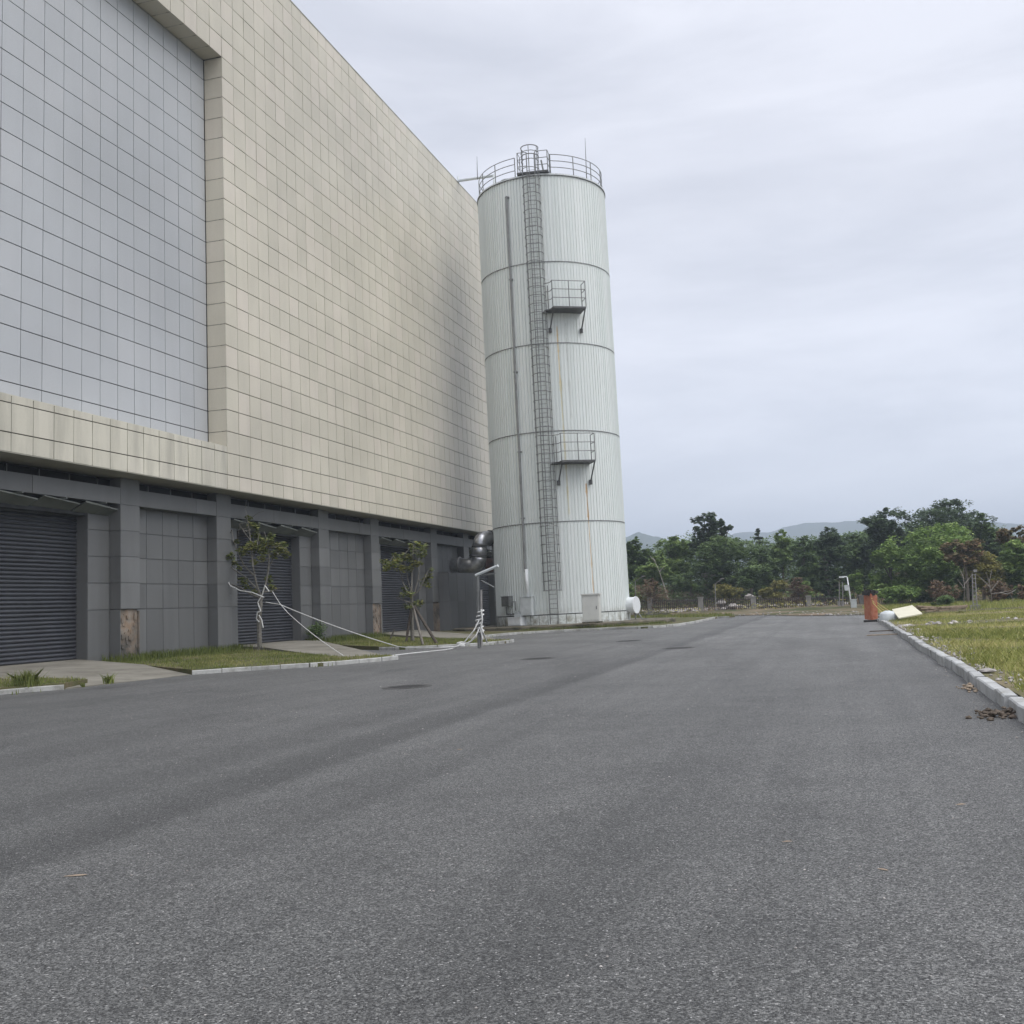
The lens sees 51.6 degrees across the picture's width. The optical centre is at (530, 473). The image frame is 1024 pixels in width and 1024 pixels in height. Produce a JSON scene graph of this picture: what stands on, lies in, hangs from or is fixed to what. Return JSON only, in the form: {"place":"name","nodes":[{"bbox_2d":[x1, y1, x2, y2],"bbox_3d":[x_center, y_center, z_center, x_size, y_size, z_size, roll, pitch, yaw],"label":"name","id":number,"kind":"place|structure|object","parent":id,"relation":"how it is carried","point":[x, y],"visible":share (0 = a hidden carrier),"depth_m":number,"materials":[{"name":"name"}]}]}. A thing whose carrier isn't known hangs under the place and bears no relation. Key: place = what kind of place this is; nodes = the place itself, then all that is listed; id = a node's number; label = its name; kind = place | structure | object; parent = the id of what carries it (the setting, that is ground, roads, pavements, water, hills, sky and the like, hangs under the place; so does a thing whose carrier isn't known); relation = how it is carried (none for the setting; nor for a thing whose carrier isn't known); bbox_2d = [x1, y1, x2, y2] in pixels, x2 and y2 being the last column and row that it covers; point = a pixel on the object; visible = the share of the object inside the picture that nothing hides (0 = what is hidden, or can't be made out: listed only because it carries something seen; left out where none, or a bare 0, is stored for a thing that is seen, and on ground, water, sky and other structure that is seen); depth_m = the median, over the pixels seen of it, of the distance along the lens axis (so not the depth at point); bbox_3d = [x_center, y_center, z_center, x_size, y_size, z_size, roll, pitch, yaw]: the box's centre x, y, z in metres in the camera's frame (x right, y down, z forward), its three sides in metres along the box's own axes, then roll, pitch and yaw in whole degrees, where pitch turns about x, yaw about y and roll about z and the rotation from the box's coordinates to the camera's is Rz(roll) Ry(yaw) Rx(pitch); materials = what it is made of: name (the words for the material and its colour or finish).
{"place":"outdoors","nodes":[
{"label":"outdoors","id":0,"kind":"place"},
{"bbox_2d":[0,630,496,688],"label":"pavement","id":1,"kind":"structure","parent":0,"point":[91,670],"depth_m":36.35,"materials":[{"name":"concrete"}]},
{"bbox_2d":[305,621,327,637],"bbox_3d":[-11.403,8.355,56.562,0.890,1.012,1.864,-5,-8,16],"label":"shrub","id":2,"kind":"object","parent":1,"relation":"on","point":[318,629],"visible":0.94,"depth_m":56.39,"materials":[{"name":"green plant"}]},
{"bbox_2d":[0,616,716,689],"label":"verge","id":3,"kind":"structure","parent":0,"point":[71,683],"depth_m":39.47,"materials":[{"name":"green plant"}]},
{"bbox_2d":[5,668,49,687],"bbox_3d":[-13.162,5.333,27.773,1.146,0.498,1.059,-5,-8,16],"label":"weed clump","id":4,"kind":"object","parent":3,"relation":"on","point":[27,679],"visible":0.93,"depth_m":27.65,"materials":[{"name":"green plant"}]},
{"bbox_2d":[102,632,393,661],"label":"grass","id":5,"kind":"structure","parent":3,"relation":"on","point":[154,654],"depth_m":45.62,"materials":[{"name":"green plant"}]},
{"bbox_2d":[226,506,290,649],"bbox_3d":[-13.265,4.736,49.336,5.198,6.963,2.841,-5,-8,16],"label":"young tree","id":6,"kind":"object","parent":3,"relation":"on","point":[254,546],"visible":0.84,"depth_m":48.94,"materials":[{"name":"green plant"}]},
{"bbox_2d":[256,585,268,621],"bbox_3d":[-12.288,5.946,48.547,0.791,1.681,0.129,-6,-8,23],"label":"rope","id":7,"kind":"object","parent":6,"relation":"attached to","point":[259,600],"visible":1,"depth_m":48.55,"materials":[{"name":"white fabric"}]},
{"bbox_2d":[266,602,458,647],"bbox_3d":[-7.666,6.358,45.167,11.008,2.293,1.101,-8,-9,33],"label":"rope","id":8,"kind":"object","parent":6,"relation":"attached to","point":[360,634],"visible":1,"depth_m":45.48,"materials":[{"name":"white fabric"}]},
{"bbox_2d":[272,591,343,655],"bbox_3d":[-9.024,5.909,43.006,0.379,2.723,12.210,1,-8,-25],"label":"rope","id":9,"kind":"object","parent":3,"relation":"on","point":[307,629],"visible":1,"depth_m":43.13,"materials":[{"name":"white fabric"}]},
{"bbox_2d":[379,541,434,640],"bbox_3d":[-6.449,5.934,53.511,3.226,4.958,2.391,-5,-8,16],"label":"young tree","id":10,"kind":"object","parent":3,"relation":"on","point":[411,594],"visible":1,"depth_m":53.31,"materials":[{"name":"green plant"}]},
{"bbox_2d":[405,608,411,641],"bbox_3d":[-6.067,7.569,52.802,0.130,1.839,0.827,-6,-8,21],"label":"stake","id":11,"kind":"object","parent":3,"relation":"on","point":[408,625],"visible":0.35,"depth_m":52.77,"materials":[{"name":"brown wood"}]},
{"bbox_2d":[412,605,423,644],"bbox_3d":[-5.292,7.120,49.890,0.120,1.987,6.624,-2,-7,-10],"label":"stake","id":12,"kind":"object","parent":3,"relation":"on","point":[418,626],"visible":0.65,"depth_m":49.75,"materials":[{"name":"brown wood"}]},
{"bbox_2d":[414,605,437,642],"bbox_3d":[-5.060,7.249,50.993,0.150,2.008,4.561,0,-8,-20],"label":"stake","id":13,"kind":"object","parent":3,"relation":"on","point":[426,626],"visible":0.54,"depth_m":50.76,"materials":[{"name":"brown wood"}]},
{"bbox_2d":[453,144,675,630],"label":"storage tank","id":14,"kind":"object","parent":3,"relation":"on","point":[558,525],"visible":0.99,"depth_m":72.08,"materials":[{"name":"metal"}]},
{"bbox_2d":[449,530,496,625],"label":"air duct","id":15,"kind":"object","parent":14,"relation":"attached to","point":[479,560],"visible":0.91,"depth_m":73.50,"materials":[{"name":"metal"}]},
{"bbox_2d":[580,593,602,623],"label":"door frame","id":16,"kind":"object","parent":3,"relation":"on","point":[591,607],"visible":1,"depth_m":65.12,"materials":[{"name":"paint"}]},
{"bbox_2d":[0,612,1023,1023],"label":"road","id":17,"kind":"structure","parent":0,"point":[134,800],"depth_m":6.98,"materials":[{"name":"grey asphalt"}]},
{"bbox_2d":[0,685,63,694],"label":"kerb","id":18,"kind":"structure","parent":17,"relation":"on","point":[35,689],"depth_m":27.52,"materials":[{"name":"stone"}]},
{"bbox_2d":[99,672,117,683],"bbox_3d":[-10.891,5.270,27.387,0.529,0.298,0.536,-5,-8,16],"label":"weed clump","id":19,"kind":"object","parent":17,"relation":"on","point":[107,679],"visible":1,"depth_m":27.31,"materials":[{"name":"green plant"}]},
{"bbox_2d":[0,0,495,665],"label":"factory building","id":20,"kind":"structure","parent":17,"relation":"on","point":[240,272],"depth_m":49.18,"materials":[{"name":"tile"}]},
{"bbox_2d":[192,656,397,674],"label":"kerb","id":21,"kind":"structure","parent":17,"relation":"on","point":[283,666],"depth_m":33.56,"materials":[{"name":"stone"}]},
{"bbox_2d":[12,629,614,694],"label":"weeds","id":22,"kind":"object","parent":17,"relation":"on","point":[312,666],"visible":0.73,"depth_m":33.79,"materials":[{"name":"green plant"}]},
{"bbox_2d":[382,684,431,688],"bbox_3d":[-2.575,4.443,22.128,1.060,0.011,1.060,-5,-8,16],"label":"manhole cover","id":23,"kind":"object","parent":17,"relation":"on","point":[408,686],"visible":1,"depth_m":22.08,"materials":[{"name":"metal"}]},
{"bbox_2d":[393,647,456,655],"bbox_3d":[-3.968,6.923,41.594,0.578,0.141,5.225,-6,-8,22],"label":"kerb","id":24,"kind":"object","parent":17,"relation":"on","point":[425,651],"visible":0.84,"depth_m":41.54,"materials":[{"name":"grey concrete"}]},
{"bbox_2d":[379,639,513,649],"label":"kerb","id":25,"kind":"structure","parent":17,"relation":"on","point":[466,645],"depth_m":46.19,"materials":[{"name":"stone"}]},
{"bbox_2d":[475,564,498,647],"bbox_3d":[-1.671,5.323,42.615,1.122,3.304,0.248,-6,-8,26],"label":"bracket post","id":26,"kind":"object","parent":17,"relation":"on","point":[479,607],"visible":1,"depth_m":42.72,"materials":[{"name":"metal"}]},
{"bbox_2d":[475,609,484,634],"bbox_3d":[-2.036,5.971,42.684,0.407,1.048,0.320,-5,-8,16],"label":"rope","id":27,"kind":"object","parent":26,"relation":"attached to","point":[476,620],"visible":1,"depth_m":42.59,"materials":[{"name":"white fabric"}]},
{"bbox_2d":[521,657,554,659],"bbox_3d":[0.236,5.503,31.596,1.060,0.011,1.060,-5,-8,16],"label":"manhole cover","id":28,"kind":"object","parent":17,"relation":"on","point":[538,658],"visible":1,"depth_m":31.49,"materials":[{"name":"metal"}]},
{"bbox_2d":[126,622,1022,1023],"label":"grit","id":29,"kind":"object","parent":17,"relation":"on","point":[622,810],"visible":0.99,"depth_m":8.64,"materials":[{"name":"grey gravel"}]},
{"bbox_2d":[485,617,714,636],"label":"kerb","id":30,"kind":"structure","parent":17,"relation":"on","point":[608,628],"depth_m":63.51,"materials":[{"name":"stone"}]},
{"bbox_2d":[862,588,877,621],"bbox_3d":[16.921,6.484,52.632,0.832,1.688,0.974,-5,-8,16],"label":"orange barrier","id":31,"kind":"object","parent":17,"relation":"on","point":[871,611],"visible":0.99,"depth_m":52.68,"materials":[{"name":"metal"}]},
{"bbox_2d":[878,618,1023,722],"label":"kerb","id":32,"kind":"structure","parent":17,"relation":"on","point":[994,691],"depth_m":16.36,"materials":[{"name":"grey stone"}]},
{"bbox_2d":[956,683,977,692],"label":"leaf litter","id":33,"kind":"object","parent":17,"relation":"on","point":[968,687],"visible":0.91,"depth_m":15.37,"materials":[{"name":"brown plant"}]},
{"bbox_2d":[965,706,1016,720],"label":"leaf litter","id":34,"kind":"object","parent":17,"relation":"on","point":[989,713],"visible":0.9,"depth_m":12.12,"materials":[{"name":"brown plant"}]},
{"bbox_2d":[520,619,672,630],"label":"grass","id":35,"kind":"structure","parent":0,"point":[624,624],"depth_m":66.30,"materials":[{"name":"green plant"}]},
{"bbox_2d":[291,0,1023,541],"label":"sky","id":36,"kind":"structure","parent":0,"point":[814,208],"materials":[{"name":"grey"}]},
{"bbox_2d":[626,532,703,583],"bbox_3d":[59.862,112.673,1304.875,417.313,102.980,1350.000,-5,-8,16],"label":"hills","id":37,"kind":"structure","parent":0,"point":[646,539],"depth_m":1435.86,"materials":[{"name":"grey"}]},
{"bbox_2d":[739,611,861,615],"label":"gravel","id":38,"kind":"structure","parent":0,"point":[808,613],"depth_m":75.01,"materials":[{"name":"grey gravel"}]},
{"bbox_2d":[631,568,1023,616],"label":"terrain","id":39,"kind":"structure","parent":0,"point":[835,609],"depth_m":96.90,"materials":[{"name":"green plant"}]},
{"bbox_2d":[629,584,641,602],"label":"shrub","id":40,"kind":"object","parent":39,"relation":"on","point":[631,590],"visible":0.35,"depth_m":107.34,"materials":[{"name":"green plant"}]},
{"bbox_2d":[626,536,653,588],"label":"broadleaf tree","id":41,"kind":"object","parent":39,"relation":"on","point":[637,557],"visible":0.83,"depth_m":116.48,"materials":[{"name":"green plant"}]},
{"bbox_2d":[633,555,670,605],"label":"broadleaf tree","id":42,"kind":"object","parent":39,"relation":"on","point":[650,568],"visible":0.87,"depth_m":112.54,"materials":[{"name":"green plant"}]},
{"bbox_2d":[634,578,669,608],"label":"shrub","id":43,"kind":"object","parent":39,"relation":"on","point":[650,592],"visible":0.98,"depth_m":103.81,"materials":[{"name":"brown plant"}]},
{"bbox_2d":[652,536,692,590],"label":"broadleaf tree","id":44,"kind":"object","parent":39,"relation":"on","point":[676,547],"visible":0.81,"depth_m":119.17,"materials":[{"name":"green plant"}]},
{"bbox_2d":[667,571,706,595],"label":"shrub","id":45,"kind":"object","parent":39,"relation":"on","point":[685,581],"visible":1,"depth_m":110.90,"materials":[{"name":"green plant"}]},
{"bbox_2d":[687,512,719,592],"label":"tall tree","id":46,"kind":"object","parent":39,"relation":"on","point":[712,529],"visible":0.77,"depth_m":116.73,"materials":[{"name":"green plant"}]},
{"bbox_2d":[687,535,751,597],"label":"broadleaf tree","id":47,"kind":"object","parent":39,"relation":"on","point":[716,563],"visible":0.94,"depth_m":112.23,"materials":[{"name":"green plant"}]},
{"bbox_2d":[714,518,735,552],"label":"tall tree","id":48,"kind":"object","parent":39,"relation":"on","point":[724,528],"visible":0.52,"depth_m":117.28,"materials":[{"name":"green plant"}]},
{"bbox_2d":[713,583,743,605],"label":"shrub","id":49,"kind":"object","parent":39,"relation":"on","point":[727,591],"visible":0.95,"depth_m":107.33,"materials":[{"name":"green plant"}]},
{"bbox_2d":[631,599,849,614],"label":"rubble","id":50,"kind":"object","parent":39,"relation":"on","point":[661,610],"visible":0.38,"depth_m":104.49,"materials":[{"name":"grey stone"}]},
{"bbox_2d":[736,564,761,593],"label":"shrub","id":51,"kind":"object","parent":39,"relation":"on","point":[748,575],"visible":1,"depth_m":107.92,"materials":[{"name":"green plant"}]},
{"bbox_2d":[753,528,763,550],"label":"conifer","id":52,"kind":"object","parent":39,"relation":"on","point":[757,534],"visible":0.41,"depth_m":132.09,"materials":[{"name":"green plant"}]},
{"bbox_2d":[739,546,784,594],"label":"broadleaf tree","id":53,"kind":"object","parent":39,"relation":"on","point":[768,574],"visible":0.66,"depth_m":112.58,"materials":[{"name":"green plant"}]},
{"bbox_2d":[758,580,789,604],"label":"shrub","id":54,"kind":"object","parent":39,"relation":"on","point":[768,592],"visible":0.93,"depth_m":104.20,"materials":[{"name":"green plant"}]},
{"bbox_2d":[641,595,915,614],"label":"picket fence","id":55,"kind":"object","parent":39,"relation":"on","point":[752,599],"visible":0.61,"depth_m":100.99,"materials":[{"name":"grey concrete"}]},
{"bbox_2d":[768,529,793,580],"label":"broadleaf tree","id":56,"kind":"object","parent":39,"relation":"on","point":[782,554],"visible":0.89,"depth_m":116.82,"materials":[{"name":"green plant"}]},
{"bbox_2d":[785,577,814,605],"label":"shrub","id":57,"kind":"object","parent":39,"relation":"on","point":[799,590],"visible":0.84,"depth_m":103.05,"materials":[{"name":"brown plant"}]},
{"bbox_2d":[787,535,823,591],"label":"broadleaf tree","id":58,"kind":"object","parent":39,"relation":"on","point":[808,570],"visible":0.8,"depth_m":111.40,"materials":[{"name":"green plant"}]},
{"bbox_2d":[800,581,814,602],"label":"shrub","id":59,"kind":"object","parent":39,"relation":"on","point":[807,583],"visible":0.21,"depth_m":105.60,"materials":[{"name":"green plant"}]},
{"bbox_2d":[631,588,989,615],"bbox_3d":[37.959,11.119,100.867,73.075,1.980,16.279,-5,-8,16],"label":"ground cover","id":60,"kind":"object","parent":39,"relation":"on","point":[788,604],"visible":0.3,"depth_m":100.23,"materials":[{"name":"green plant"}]},
{"bbox_2d":[628,549,1001,609],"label":"undergrowth","id":61,"kind":"object","parent":39,"relation":"on","point":[785,576],"visible":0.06,"depth_m":114.67,"materials":[{"name":"green plant"}]},
{"bbox_2d":[627,519,1013,582],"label":"wood","id":62,"kind":"object","parent":39,"relation":"on","point":[750,544],"visible":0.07,"depth_m":127.01,"materials":[{"name":"green plant"}]},
{"bbox_2d":[655,587,989,610],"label":"brushwood","id":63,"kind":"object","parent":39,"relation":"on","point":[764,605],"visible":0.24,"depth_m":104.80,"materials":[{"name":"brown plant"}]},
{"bbox_2d":[813,550,838,604],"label":"conifer","id":64,"kind":"object","parent":39,"relation":"on","point":[826,589],"visible":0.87,"depth_m":103.30,"materials":[{"name":"green plant"}]},
{"bbox_2d":[811,526,848,582],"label":"broadleaf tree","id":65,"kind":"object","parent":39,"relation":"on","point":[831,542],"visible":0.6,"depth_m":113.20,"materials":[{"name":"green plant"}]},
{"bbox_2d":[834,583,854,603],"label":"shrub","id":66,"kind":"object","parent":39,"relation":"on","point":[846,595],"visible":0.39,"depth_m":101.87,"materials":[{"name":"plant"}]},
{"bbox_2d":[839,576,850,606],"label":"lamp post","id":67,"kind":"object","parent":39,"relation":"on","point":[846,587],"visible":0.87,"depth_m":93.23,"materials":[{"name":"white paint"}]},
{"bbox_2d":[830,534,874,589],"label":"broadleaf tree","id":68,"kind":"object","parent":39,"relation":"on","point":[853,559],"visible":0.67,"depth_m":110.57,"materials":[{"name":"green plant"}]},
{"bbox_2d":[850,599,856,607],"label":"junction cabinet","id":69,"kind":"object","parent":39,"relation":"on","point":[853,603],"visible":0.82,"depth_m":92.01,"materials":[{"name":"grey paint"}]},
{"bbox_2d":[847,573,863,597],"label":"shrub","id":70,"kind":"object","parent":39,"relation":"on","point":[855,583],"visible":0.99,"depth_m":100.63,"materials":[{"name":"green plant"}]},
{"bbox_2d":[856,507,914,574],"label":"broadleaf tree","id":71,"kind":"object","parent":39,"relation":"on","point":[880,528],"visible":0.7,"depth_m":109.28,"materials":[{"name":"green plant"}]},
{"bbox_2d":[867,541,905,601],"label":"broadleaf tree","id":72,"kind":"object","parent":39,"relation":"on","point":[881,558],"visible":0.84,"depth_m":95.10,"materials":[{"name":"green plant"}]},
{"bbox_2d":[873,584,923,604],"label":"shrub","id":73,"kind":"object","parent":39,"relation":"on","point":[902,593],"visible":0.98,"depth_m":89.51,"materials":[{"name":"green plant"}]},
{"bbox_2d":[885,522,996,601],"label":"broadleaf tree","id":74,"kind":"object","parent":39,"relation":"on","point":[923,566],"visible":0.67,"depth_m":92.19,"materials":[{"name":"green plant"}]},
{"bbox_2d":[930,594,954,605],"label":"shrub","id":75,"kind":"object","parent":39,"relation":"on","point":[947,599],"visible":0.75,"depth_m":70.25,"materials":[{"name":"green plant"}]},
{"bbox_2d":[925,580,962,603],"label":"shrub","id":76,"kind":"object","parent":39,"relation":"on","point":[941,591],"visible":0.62,"depth_m":77.94,"materials":[{"name":"brown plant"}]},
{"bbox_2d":[907,498,998,544],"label":"broadleaf tree","id":77,"kind":"object","parent":39,"relation":"on","point":[938,515],"visible":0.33,"depth_m":109.51,"materials":[{"name":"green plant"}]},
{"bbox_2d":[939,538,984,601],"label":"red leafed tree","id":78,"kind":"object","parent":39,"relation":"on","point":[960,558],"visible":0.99,"depth_m":81.36,"materials":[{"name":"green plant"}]},
{"bbox_2d":[949,570,977,601],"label":"shrub","id":79,"kind":"object","parent":39,"relation":"on","point":[958,576],"visible":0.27,"depth_m":85.92,"materials":[{"name":"green plant"}]},
{"bbox_2d":[957,564,972,601],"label":"bare tree","id":80,"kind":"object","parent":39,"relation":"on","point":[964,583],"visible":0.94,"depth_m":76.00,"materials":[{"name":"brown plant"}]},
{"bbox_2d":[969,569,979,608],"bbox_3d":[27.058,7.095,64.672,0.630,2.501,0.500,-5,-8,16],"label":"lattice mast","id":81,"kind":"object","parent":39,"relation":"on","point":[975,570],"visible":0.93,"depth_m":64.63,"materials":[{"name":"grey metal"}]},
{"bbox_2d":[954,545,1007,600],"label":"broadleaf tree","id":82,"kind":"object","parent":39,"relation":"on","point":[988,564],"visible":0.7,"depth_m":82.10,"materials":[{"name":"green plant"}]},
{"bbox_2d":[969,513,1006,565],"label":"broadleaf tree","id":83,"kind":"object","parent":39,"relation":"on","point":[986,532],"visible":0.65,"depth_m":103.33,"materials":[{"name":"green plant"}]},
{"bbox_2d":[977,570,1011,601],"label":"bare tree","id":84,"kind":"object","parent":39,"relation":"on","point":[994,585],"visible":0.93,"depth_m":75.41,"materials":[{"name":"brown plant"}]},
{"bbox_2d":[981,580,1013,601],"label":"shrub","id":85,"kind":"object","parent":39,"relation":"on","point":[999,596],"visible":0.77,"depth_m":76.88,"materials":[{"name":"brown plant"}]},
{"bbox_2d":[993,525,1023,554],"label":"red leafed tree","id":86,"kind":"object","parent":39,"relation":"on","point":[1003,534],"visible":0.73,"depth_m":84.39,"materials":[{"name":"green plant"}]},
{"bbox_2d":[997,538,1023,598],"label":"broadleaf tree","id":87,"kind":"object","parent":39,"relation":"on","point":[1011,559],"visible":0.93,"depth_m":82.56,"materials":[{"name":"green plant"}]},
{"bbox_2d":[1016,584,1023,599],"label":"shrub","id":88,"kind":"object","parent":39,"relation":"on","point":[1020,587],"visible":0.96,"depth_m":75.58,"materials":[{"name":"brown plant"}]},
{"bbox_2d":[701,520,1023,576],"bbox_3d":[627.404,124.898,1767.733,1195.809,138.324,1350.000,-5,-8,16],"label":"hills","id":89,"kind":"structure","parent":0,"point":[805,529],"depth_m":1937.90,"materials":[{"name":"grey"}]},
{"bbox_2d":[741,610,1023,697],"bbox_3d":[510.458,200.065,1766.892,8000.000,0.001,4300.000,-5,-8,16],"label":"ground","id":90,"kind":"structure","parent":0,"point":[839,615],"depth_m":77.86,"materials":[{"name":"soil"}]},
{"bbox_2d":[862,597,1023,612],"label":"grass","id":91,"kind":"structure","parent":0,"point":[1002,603],"depth_m":68.84,"materials":[{"name":"green plant"}]},
{"bbox_2d":[878,608,1023,696],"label":"lawn","id":92,"kind":"structure","parent":0,"point":[1008,685],"depth_m":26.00,"materials":[{"name":"plant"}]},
{"bbox_2d":[879,610,899,620],"bbox_3d":[16.407,6.487,48.449,0.928,0.497,0.716,-5,-8,16],"label":"plastic sack","id":93,"kind":"object","parent":92,"relation":"on","point":[888,615],"visible":0.85,"depth_m":48.17,"materials":[{"name":"white plastic"}]},
{"bbox_2d":[892,605,921,618],"bbox_3d":[17.258,6.301,48.488,1.252,0.510,4.505,-5,-8,16],"label":"foam board","id":94,"kind":"object","parent":92,"relation":"on","point":[907,611],"visible":1,"depth_m":48.29,"materials":[{"name":"beige plastic"}]},
{"bbox_2d":[915,605,967,611],"bbox_3d":[20.767,6.822,53.950,2.910,0.379,0.683,-4,-7,10],"label":"broken pallet","id":95,"kind":"object","parent":92,"relation":"on","point":[934,608],"visible":0.91,"depth_m":53.74,"materials":[{"name":"brown wood"}]},
{"bbox_2d":[890,617,1021,688],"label":"pebbles","id":96,"kind":"object","parent":92,"relation":"on","point":[954,654],"visible":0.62,"depth_m":23.92,"materials":[{"name":"grey gravel"}]},
{"bbox_2d":[977,668,996,672],"bbox_3d":[7.192,3.097,16.703,0.287,0.078,0.226,-5,-8,16],"label":"stone","id":97,"kind":"object","parent":92,"relation":"on","point":[986,670],"visible":0.94,"depth_m":16.65,"materials":[{"name":"grey stone"}]},
{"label":"verge","id":98,"kind":"structure","parent":0,"visible":0},
{"bbox_2d":[631,612,733,617],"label":"grass","id":99,"kind":"structure","parent":98,"relation":"on","point":[713,614],"depth_m":90.33,"materials":[{"name":"green plant"}]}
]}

